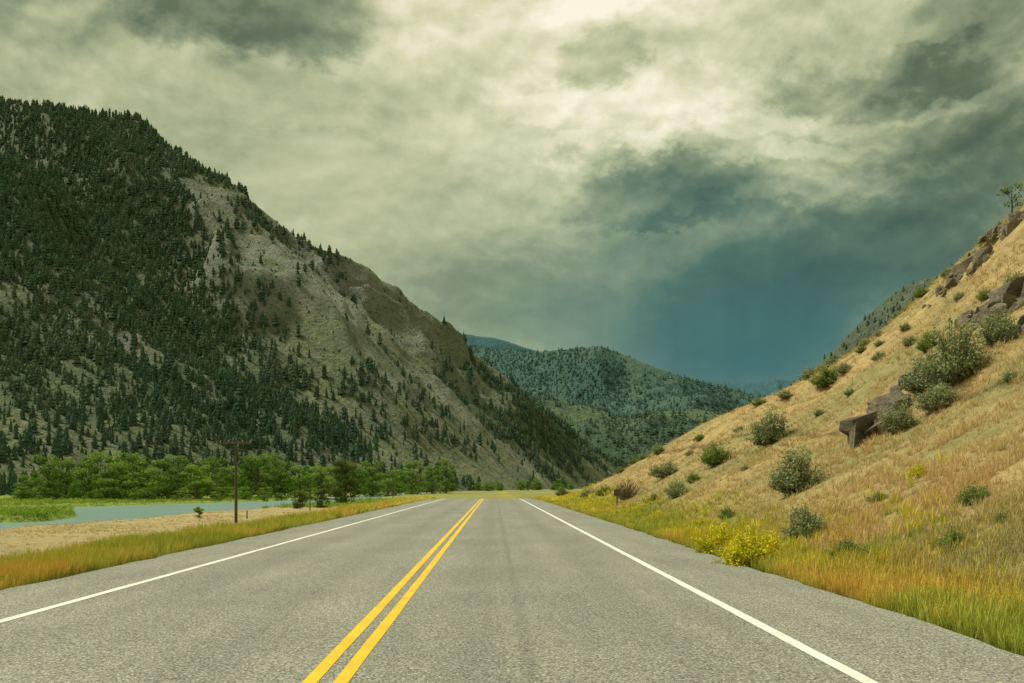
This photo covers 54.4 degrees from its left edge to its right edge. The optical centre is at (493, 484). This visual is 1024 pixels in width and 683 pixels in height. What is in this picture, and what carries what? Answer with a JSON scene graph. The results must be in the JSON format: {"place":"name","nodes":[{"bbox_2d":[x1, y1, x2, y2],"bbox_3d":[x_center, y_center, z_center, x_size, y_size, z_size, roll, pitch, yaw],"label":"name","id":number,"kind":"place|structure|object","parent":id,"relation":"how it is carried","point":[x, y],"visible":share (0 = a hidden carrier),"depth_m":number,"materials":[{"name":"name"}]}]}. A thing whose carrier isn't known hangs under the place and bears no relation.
{"place":"outdoors","nodes":[
{"label":"outdoors","id":0,"kind":"place"},
{"bbox_2d":[0,492,428,528],"bbox_3d":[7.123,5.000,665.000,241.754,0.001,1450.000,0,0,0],"label":"river","id":1,"kind":"structure","parent":0,"point":[95,513],"depth_m":195.10,"materials":[{"name":"liquid"}]},
{"bbox_2d":[0,495,446,589],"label":"roadside grass","id":2,"kind":"structure","parent":0,"point":[38,566],"depth_m":20.66,"materials":[{"name":"yellow plant"}]},
{"bbox_2d":[0,104,622,494],"bbox_3d":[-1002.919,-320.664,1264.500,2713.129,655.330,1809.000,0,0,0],"label":"mountain","id":3,"kind":"structure","parent":0,"point":[397,321],"depth_m":957.83,"materials":[{"name":"grey stone"}]},
{"bbox_2d":[0,103,615,491],"bbox_3d":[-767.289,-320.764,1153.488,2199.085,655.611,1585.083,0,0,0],"label":"mountain scrub","id":4,"kind":"object","parent":3,"relation":"on","point":[190,369],"visible":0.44,"depth_m":952.56,"materials":[{"name":"green plant"}]},
{"bbox_2d":[0,95,628,494],"bbox_3d":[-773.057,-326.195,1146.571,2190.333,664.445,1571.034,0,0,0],"label":"conifer forest","id":5,"kind":"object","parent":3,"relation":"on","point":[54,247],"visible":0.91,"depth_m":885.35,"materials":[{"name":"green plant"}]},
{"bbox_2d":[462,334,536,351],"bbox_3d":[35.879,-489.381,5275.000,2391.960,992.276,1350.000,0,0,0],"label":"hazy mountain","id":6,"kind":"structure","parent":0,"point":[489,342],"depth_m":5560.88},
{"bbox_2d":[0,494,1023,682],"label":"road","id":7,"kind":"structure","parent":0,"point":[514,591],"depth_m":10.51,"materials":[{"name":"grey asphalt"}]},
{"bbox_2d":[0,499,441,622],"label":"white edge line","id":8,"kind":"object","parent":7,"relation":"on","point":[61,604],"visible":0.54,"depth_m":14.25,"materials":[{"name":"paint"}]},
{"bbox_2d":[302,499,480,682],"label":"yellow centre line","id":9,"kind":"object","parent":7,"relation":"on","point":[320,670],"visible":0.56,"depth_m":9.96,"materials":[{"name":"paint"}]},
{"bbox_2d":[330,497,482,682],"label":"yellow centre line","id":10,"kind":"object","parent":7,"relation":"on","point":[347,673],"visible":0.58,"depth_m":9.96,"materials":[{"name":"paint"}]},
{"bbox_2d":[521,499,877,682],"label":"white edge line","id":11,"kind":"object","parent":7,"relation":"on","point":[858,676],"visible":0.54,"depth_m":9.89,"materials":[{"name":"paint"}]},
{"bbox_2d":[0,206,1023,652],"bbox_3d":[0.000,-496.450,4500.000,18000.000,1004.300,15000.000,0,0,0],"label":"ground","id":12,"kind":"structure","parent":0,"point":[880,370],"depth_m":47.01,"materials":[{"name":"beige plant"}]},
{"bbox_2d":[0,506,333,555],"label":"field grass","id":13,"kind":"structure","parent":12,"relation":"on","point":[104,529],"depth_m":97.26,"materials":[{"name":"plant"}]},
{"bbox_2d":[0,467,371,495],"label":"valley conifers","id":14,"kind":"object","parent":12,"relation":"on","point":[7,488],"visible":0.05,"depth_m":424.10,"materials":[{"name":"green plant"}]},
{"bbox_2d":[193,506,203,517],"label":"willow bush","id":15,"kind":"object","parent":12,"relation":"on","point":[197,509],"visible":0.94,"depth_m":121.51,"materials":[{"name":"green plant"}]},
{"bbox_2d":[0,495,417,520],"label":"riverbank grass","id":16,"kind":"structure","parent":12,"relation":"on","point":[40,511],"depth_m":222.83,"materials":[{"name":"green plant"}]},
{"bbox_2d":[219,440,251,523],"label":"utility pole","id":17,"kind":"object","parent":12,"relation":"on","point":[235,500],"visible":0.93,"depth_m":103.48,"materials":[{"name":"brown wood"}]},
{"bbox_2d":[291,490,308,508],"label":"willow bush","id":18,"kind":"object","parent":12,"relation":"on","point":[303,498],"visible":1,"depth_m":171.93,"materials":[{"name":"green plant"}]},
{"bbox_2d":[10,451,596,501],"bbox_3d":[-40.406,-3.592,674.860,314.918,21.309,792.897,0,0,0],"label":"cottonwood grove","id":19,"kind":"object","parent":12,"relation":"on","point":[124,477],"visible":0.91,"depth_m":319.68,"materials":[{"name":"green plant"}]},
{"bbox_2d":[313,488,331,507],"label":"willow bush","id":20,"kind":"object","parent":12,"relation":"on","point":[322,499],"visible":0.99,"depth_m":182.51,"materials":[{"name":"green plant"}]},
{"bbox_2d":[329,458,361,503],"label":"juniper tree","id":21,"kind":"object","parent":12,"relation":"on","point":[342,467],"visible":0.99,"depth_m":214.12,"materials":[{"name":"green plant"}]},
{"bbox_2d":[555,486,571,495],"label":"green shrub","id":22,"kind":"object","parent":12,"relation":"on","point":[561,491],"visible":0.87,"depth_m":406.17,"materials":[{"name":"green plant"}]},
{"bbox_2d":[580,486,595,497],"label":"sagebrush","id":23,"kind":"object","parent":12,"relation":"on","point":[586,494],"visible":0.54,"depth_m":77.07,"materials":[{"name":"green plant"}]},
{"bbox_2d":[594,484,612,495],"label":"green shrub","id":24,"kind":"object","parent":12,"relation":"on","point":[601,490],"visible":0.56,"depth_m":71.29,"materials":[{"name":"green plant"}]},
{"bbox_2d":[614,489,619,505],"bbox_3d":[6.848,0.795,55.371,0.350,1.146,0.125,0,0,0],"label":"road sign","id":25,"kind":"object","parent":12,"relation":"on","point":[616,492],"visible":0.92,"depth_m":55.31,"materials":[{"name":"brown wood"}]},
{"bbox_2d":[615,465,624,472],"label":"green shrub","id":26,"kind":"object","parent":12,"relation":"on","point":[620,469],"visible":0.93,"depth_m":90.94,"materials":[{"name":"green plant"}]},
{"bbox_2d":[610,475,644,499],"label":"bare shrub","id":27,"kind":"object","parent":12,"relation":"on","point":[626,492],"visible":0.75,"depth_m":57.18,"materials":[{"name":"brown plant"}]},
{"bbox_2d":[628,457,639,463],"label":"green shrub","id":28,"kind":"object","parent":12,"relation":"on","point":[634,459],"visible":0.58,"depth_m":100.10,"materials":[{"name":"green plant"}]},
{"bbox_2d":[638,453,647,459],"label":"sagebrush","id":29,"kind":"object","parent":12,"relation":"on","point":[642,456],"visible":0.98,"depth_m":90.98,"materials":[{"name":"green plant"}]},
{"bbox_2d":[648,493,658,500],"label":"green shrub","id":30,"kind":"object","parent":12,"relation":"on","point":[653,497],"visible":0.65,"depth_m":48.59,"materials":[{"name":"green plant"}]},
{"bbox_2d":[651,446,664,454],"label":"green shrub","id":31,"kind":"object","parent":12,"relation":"on","point":[659,450],"visible":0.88,"depth_m":83.51,"materials":[{"name":"green plant"}]},
{"bbox_2d":[647,510,668,518],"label":"rabbitbrush","id":32,"kind":"object","parent":12,"relation":"on","point":[657,513],"visible":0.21,"depth_m":37.99,"materials":[{"name":"yellow plant"}]},
{"bbox_2d":[643,458,677,478],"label":"sagebrush","id":33,"kind":"object","parent":12,"relation":"on","point":[663,471],"visible":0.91,"depth_m":58.24,"materials":[{"name":"green plant"}]},
{"bbox_2d":[662,478,691,498],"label":"sagebrush","id":34,"kind":"object","parent":12,"relation":"on","point":[673,492],"visible":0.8,"depth_m":44.88,"materials":[{"name":"green plant"}]},
{"bbox_2d":[684,449,694,455],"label":"sagebrush","id":35,"kind":"object","parent":12,"relation":"on","point":[687,452],"visible":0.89,"depth_m":66.79,"materials":[{"name":"green plant"}]},
{"bbox_2d":[683,471,702,482],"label":"green shrub","id":36,"kind":"object","parent":12,"relation":"on","point":[692,477],"visible":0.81,"depth_m":48.15,"materials":[{"name":"green plant"}]},
{"bbox_2d":[692,433,704,441],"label":"green shrub","id":37,"kind":"object","parent":12,"relation":"on","point":[698,437],"visible":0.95,"depth_m":70.54,"materials":[{"name":"green plant"}]},
{"bbox_2d":[690,516,710,526],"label":"rabbitbrush","id":38,"kind":"object","parent":12,"relation":"on","point":[699,522],"visible":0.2,"depth_m":30.57,"materials":[{"name":"yellow plant"}]},
{"bbox_2d":[686,520,737,555],"bbox_3d":[4.630,1.142,20.391,1.198,0.931,1.045,0,0,-7],"label":"yellow flowering shrub","id":39,"kind":"object","parent":12,"relation":"on","point":[707,547],"visible":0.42,"depth_m":20.38,"materials":[{"name":"yellow plant"}]},
{"bbox_2d":[693,441,740,466],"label":"green shrub","id":40,"kind":"object","parent":12,"relation":"on","point":[713,457],"visible":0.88,"depth_m":49.76,"materials":[{"name":"green plant"}]},
{"bbox_2d":[715,505,735,518],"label":"green shrub","id":41,"kind":"object","parent":12,"relation":"on","point":[727,513],"visible":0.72,"depth_m":30.63,"materials":[{"name":"green plant"}]},
{"bbox_2d":[731,425,743,432],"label":"sagebrush","id":42,"kind":"object","parent":12,"relation":"on","point":[736,430],"visible":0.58,"depth_m":62.02,"materials":[{"name":"green plant"}]},
{"bbox_2d":[739,465,749,470],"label":"sagebrush","id":43,"kind":"object","parent":12,"relation":"on","point":[745,467],"visible":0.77,"depth_m":42.55,"materials":[{"name":"green plant"}]},
{"bbox_2d":[710,525,783,566],"bbox_3d":[4.416,1.140,17.509,1.318,1.009,1.280,0,0,34],"label":"yellow flowering shrub","id":44,"kind":"object","parent":12,"relation":"on","point":[738,553],"visible":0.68,"depth_m":17.38,"materials":[{"name":"yellow plant"}]},
{"bbox_2d":[749,397,767,405],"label":"green shrub","id":45,"kind":"object","parent":12,"relation":"on","point":[758,401],"visible":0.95,"depth_m":69.75,"materials":[{"name":"green plant"}]},
{"bbox_2d":[743,405,797,447],"bbox_3d":[13.160,-2.773,47.755,2.535,2.288,2.611,0,0,-2],"label":"sagebrush","id":46,"kind":"object","parent":12,"relation":"on","point":[766,430],"visible":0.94,"depth_m":47.31,"materials":[{"name":"green plant"}]},
{"bbox_2d":[524,478,1023,655],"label":"roadside grass","id":47,"kind":"structure","parent":12,"relation":"on","point":[965,605],"depth_m":13.75,"materials":[{"name":"plant"}]},
{"bbox_2d":[760,531,790,553],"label":"yellow flowering shrub","id":48,"kind":"object","parent":12,"relation":"on","point":[771,544],"visible":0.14,"depth_m":18.78,"materials":[{"name":"yellow plant"}]},
{"bbox_2d":[533,449,1023,571],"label":"yellow wildflowers","id":49,"kind":"object","parent":12,"relation":"on","point":[689,529],"visible":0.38,"depth_m":22.34,"materials":[{"name":"yellow plant"}]},
{"bbox_2d":[777,389,794,398],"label":"sagebrush","id":50,"kind":"object","parent":12,"relation":"on","point":[784,393],"visible":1,"depth_m":66.94,"materials":[{"name":"green plant"}]},
{"bbox_2d":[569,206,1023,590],"bbox_3d":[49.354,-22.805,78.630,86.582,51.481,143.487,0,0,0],"label":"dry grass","id":51,"kind":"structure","parent":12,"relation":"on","point":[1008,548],"depth_m":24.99,"materials":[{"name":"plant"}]},
{"bbox_2d":[763,443,830,496],"bbox_3d":[8.906,-0.437,29.668,1.837,1.616,1.968,0,0,-18],"label":"sagebrush","id":52,"kind":"object","parent":12,"relation":"on","point":[794,477],"visible":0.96,"depth_m":29.37,"materials":[{"name":"green plant"}]},
{"bbox_2d":[781,499,829,540],"bbox_3d":[6.787,0.824,21.613,1.104,1.144,1.136,0,0,11],"label":"sagebrush","id":53,"kind":"object","parent":12,"relation":"on","point":[802,523],"visible":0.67,"depth_m":21.53,"materials":[{"name":"green plant"}]},
{"bbox_2d":[797,365,819,379],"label":"sagebrush","id":54,"kind":"object","parent":12,"relation":"on","point":[805,374],"visible":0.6,"depth_m":73.03,"materials":[{"name":"green plant"}]},
{"bbox_2d":[811,408,826,415],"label":"sagebrush","id":55,"kind":"object","parent":12,"relation":"on","point":[818,412],"visible":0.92,"depth_m":47.06,"materials":[{"name":"green plant"}]},
{"bbox_2d":[807,363,837,387],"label":"green shrub","id":56,"kind":"object","parent":12,"relation":"on","point":[825,377],"visible":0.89,"depth_m":62.64,"materials":[{"name":"green plant"}]},
{"bbox_2d":[822,357,835,366],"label":"sagebrush","id":57,"kind":"object","parent":12,"relation":"on","point":[828,362],"visible":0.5,"depth_m":72.01,"materials":[{"name":"green plant"}]},
{"bbox_2d":[833,361,851,373],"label":"sagebrush","id":58,"kind":"object","parent":12,"relation":"on","point":[842,369],"visible":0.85,"depth_m":61.70,"materials":[{"name":"green plant"}]},
{"bbox_2d":[821,535,872,560],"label":"rabbitbrush","id":59,"kind":"object","parent":12,"relation":"on","point":[851,542],"visible":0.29,"depth_m":17.65,"materials":[{"name":"green plant"}]},
{"bbox_2d":[843,388,854,395],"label":"sagebrush","id":60,"kind":"object","parent":12,"relation":"on","point":[848,392],"visible":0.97,"depth_m":46.50,"materials":[{"name":"green plant"}]},
{"bbox_2d":[854,346,866,352],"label":"green shrub","id":61,"kind":"object","parent":12,"relation":"on","point":[860,349],"visible":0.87,"depth_m":62.55,"materials":[{"name":"green plant"}]},
{"bbox_2d":[856,338,868,346],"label":"sagebrush","id":62,"kind":"object","parent":12,"relation":"on","point":[864,342],"visible":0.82,"depth_m":67.50,"materials":[{"name":"green plant"}]},
{"bbox_2d":[839,390,909,447],"bbox_3d":[12.534,-2.012,32.394,2.222,2.356,1.954,0,0,0],"label":"rock outcrop","id":63,"kind":"object","parent":12,"relation":"on","point":[860,428],"visible":0.54,"depth_m":32.23,"materials":[{"name":"grey stone"}]},
{"bbox_2d":[865,490,889,501],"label":"rabbitbrush","id":64,"kind":"object","parent":12,"relation":"on","point":[882,496],"visible":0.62,"depth_m":22.35,"materials":[{"name":"green plant"}]},
{"bbox_2d":[869,350,885,361],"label":"sagebrush","id":65,"kind":"object","parent":12,"relation":"on","point":[878,355],"visible":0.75,"depth_m":57.13,"materials":[{"name":"green plant"}]},
{"bbox_2d":[873,330,881,336],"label":"sagebrush","id":66,"kind":"object","parent":12,"relation":"on","point":[877,333],"visible":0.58,"depth_m":66.10,"materials":[{"name":"green plant"}]},
{"bbox_2d":[873,339,884,345],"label":"sagebrush","id":67,"kind":"object","parent":12,"relation":"on","point":[880,342],"visible":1,"depth_m":60.99,"materials":[{"name":"green plant"}]},
{"bbox_2d":[874,396,919,433],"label":"sagebrush","id":68,"kind":"object","parent":12,"relation":"on","point":[896,420],"visible":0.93,"depth_m":30.68,"materials":[{"name":"green plant"}]},
{"bbox_2d":[897,322,910,330],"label":"sagebrush","id":69,"kind":"object","parent":12,"relation":"on","point":[905,327],"visible":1,"depth_m":60.16,"materials":[{"name":"green plant"}]},
{"bbox_2d":[899,334,917,346],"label":"sagebrush","id":70,"kind":"object","parent":12,"relation":"on","point":[908,341],"visible":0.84,"depth_m":46.57,"materials":[{"name":"green plant"}]},
{"bbox_2d":[889,354,937,391],"bbox_3d":[15.498,-3.855,36.517,1.928,2.098,2.072,0,0,26],"label":"rock outcrop","id":71,"kind":"object","parent":12,"relation":"on","point":[894,388],"visible":0.1,"depth_m":37.09,"materials":[{"name":"grey stone"}]},
{"bbox_2d":[902,462,930,478],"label":"rabbitbrush","id":72,"kind":"object","parent":12,"relation":"on","point":[917,471],"visible":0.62,"depth_m":22.67,"materials":[{"name":"yellow plant"}]},
{"bbox_2d":[898,351,940,395],"bbox_3d":[14.406,-3.708,33.468,1.715,1.531,1.837,0,0,-10],"label":"sagebrush","id":73,"kind":"object","parent":12,"relation":"on","point":[917,382],"visible":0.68,"depth_m":33.25,"materials":[{"name":"green plant"}]},
{"bbox_2d":[911,287,929,298],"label":"green shrub","id":74,"kind":"object","parent":12,"relation":"on","point":[919,293],"visible":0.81,"depth_m":73.28,"materials":[{"name":"green plant"}]},
{"bbox_2d":[914,329,937,352],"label":"green shrub","id":75,"kind":"object","parent":12,"relation":"on","point":[923,346],"visible":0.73,"depth_m":41.64,"materials":[{"name":"green plant"}]},
{"bbox_2d":[911,376,960,411],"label":"sagebrush","id":76,"kind":"object","parent":12,"relation":"on","point":[935,399],"visible":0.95,"depth_m":30.35,"materials":[{"name":"green plant"}]},
{"bbox_2d":[922,274,962,308],"bbox_3d":[27.155,-11.788,59.952,1.972,2.486,2.492,0,0,0],"label":"rock outcrop","id":77,"kind":"object","parent":12,"relation":"on","point":[939,291],"visible":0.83,"depth_m":59.91,"materials":[{"name":"stone"}]},
{"bbox_2d":[939,267,951,277],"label":"sagebrush","id":78,"kind":"object","parent":12,"relation":"on","point":[943,273],"visible":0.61,"depth_m":70.91,"materials":[{"name":"green plant"}]},
{"bbox_2d":[935,526,980,548],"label":"bush","id":79,"kind":"object","parent":12,"relation":"on","point":[953,534],"visible":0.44,"depth_m":15.70,"materials":[{"name":"green plant"}]},
{"bbox_2d":[953,291,964,300],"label":"sagebrush","id":80,"kind":"object","parent":12,"relation":"on","point":[959,296],"visible":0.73,"depth_m":56.23,"materials":[{"name":"green plant"}]},
{"bbox_2d":[919,314,1000,386],"bbox_3d":[14.710,-4.186,31.326,2.360,2.633,2.292,0,0,44],"label":"sagebrush","id":81,"kind":"object","parent":12,"relation":"on","point":[961,362],"visible":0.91,"depth_m":31.01,"materials":[{"name":"green plant"}]},
{"bbox_2d":[952,481,991,504],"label":"rabbitbrush","id":82,"kind":"object","parent":12,"relation":"on","point":[968,494],"visible":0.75,"depth_m":18.01,"materials":[{"name":"green plant"}]},
{"bbox_2d":[941,302,1015,346],"bbox_3d":[17.607,-5.729,36.479,2.039,1.623,2.467,0,0,0],"label":"rock outcrop","id":83,"kind":"object","parent":12,"relation":"on","point":[1012,308],"visible":0.14,"depth_m":35.38,"materials":[{"name":"stone"}]},
{"bbox_2d":[975,287,991,301],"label":"green shrub","id":84,"kind":"object","parent":12,"relation":"on","point":[983,296],"visible":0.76,"depth_m":42.99,"materials":[{"name":"green plant"}]},
{"bbox_2d":[945,210,1023,287],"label":"rock outcrop","id":85,"kind":"object","parent":12,"relation":"on","point":[978,258],"visible":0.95,"depth_m":58.12,"materials":[{"name":"stone"}]},
{"bbox_2d":[954,272,1023,330],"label":"rock outcrop","id":86,"kind":"object","parent":12,"relation":"on","point":[1009,294],"visible":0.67,"depth_m":36.03,"materials":[{"name":"stone"}]},
{"bbox_2d":[968,304,1019,346],"bbox_3d":[16.410,-5.184,32.520,1.589,1.403,1.822,0,0,36],"label":"sagebrush","id":87,"kind":"object","parent":12,"relation":"on","point":[991,332],"visible":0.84,"depth_m":32.30,"materials":[{"name":"green plant"}]},
{"bbox_2d":[990,220,1008,234],"bbox_3d":[30.961,-15.707,60.864,1.932,1.820,2.961,0,0,0],"label":"rock outcrop","id":88,"kind":"object","parent":12,"relation":"on","point":[995,229],"visible":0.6,"depth_m":59.98,"materials":[{"name":"stone"}]},
{"bbox_2d":[992,510,1012,521],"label":"rabbitbrush","id":89,"kind":"object","parent":12,"relation":"on","point":[1000,515],"visible":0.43,"depth_m":15.97,"materials":[{"name":"green plant"}]},
{"bbox_2d":[986,314,1023,343],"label":"rock outcrop","id":90,"kind":"object","parent":12,"relation":"on","point":[1020,322],"visible":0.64,"depth_m":31.93,"materials":[{"name":"stone"}]},
{"bbox_2d":[999,370,1017,382],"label":"sagebrush","id":91,"kind":"object","parent":12,"relation":"on","point":[1006,376],"visible":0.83,"depth_m":27.18,"materials":[{"name":"green plant"}]},
{"bbox_2d":[997,181,1023,212],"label":"crest juniper","id":92,"kind":"object","parent":12,"relation":"on","point":[1005,191],"visible":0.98,"depth_m":77.24,"materials":[{"name":"green plant"}]},
{"bbox_2d":[1001,268,1020,284],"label":"sagebrush","id":93,"kind":"object","parent":12,"relation":"on","point":[1008,280],"visible":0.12,"depth_m":40.07,"materials":[{"name":"green plant"}]},
{"bbox_2d":[0,0,1023,382],"label":"sky","id":94,"kind":"structure","parent":0,"point":[713,190],"materials":[{"name":"grey"}]},
{"bbox_2d":[468,345,762,416],"bbox_3d":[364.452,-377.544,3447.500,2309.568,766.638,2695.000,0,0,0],"label":"distant mountain","id":95,"kind":"structure","parent":0,"point":[637,367],"depth_m":3105.35,"materials":[{"name":"green plant"}]},
{"bbox_2d":[469,344,770,415],"bbox_3d":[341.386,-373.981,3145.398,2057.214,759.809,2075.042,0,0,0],"label":"distant conifer forest","id":96,"kind":"object","parent":95,"relation":"on","point":[589,401],"visible":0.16,"depth_m":3089.27,"materials":[{"name":"green plant"}]},
{"bbox_2d":[529,394,721,467],"bbox_3d":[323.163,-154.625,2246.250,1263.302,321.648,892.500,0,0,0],"label":"ridge","id":97,"kind":"structure","parent":0,"point":[575,415],"depth_m":2116.42,"materials":[{"name":"green plant"}]},
{"bbox_2d":[523,391,729,465],"bbox_3d":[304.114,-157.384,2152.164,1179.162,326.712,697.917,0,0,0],"label":"ridge conifers","id":98,"kind":"object","parent":97,"relation":"on","point":[676,422],"visible":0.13,"depth_m":2125.23,"materials":[{"name":"green plant"}]},
{"bbox_2d":[697,379,795,395],"bbox_3d":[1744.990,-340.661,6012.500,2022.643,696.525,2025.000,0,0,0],"label":"hazy mountain","id":99,"kind":"structure","parent":0,"point":[766,387],"depth_m":6269.54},
{"bbox_2d":[785,276,938,388],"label":"hill","id":100,"kind":"structure","parent":0,"point":[854,336],"depth_m":622.96,"materials":[{"name":"green plant"}]},
{"bbox_2d":[780,263,952,390],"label":"hill conifers","id":101,"kind":"object","parent":100,"relation":"on","point":[880,320],"visible":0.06,"depth_m":621.07,"materials":[{"name":"green plant"}]}
]}

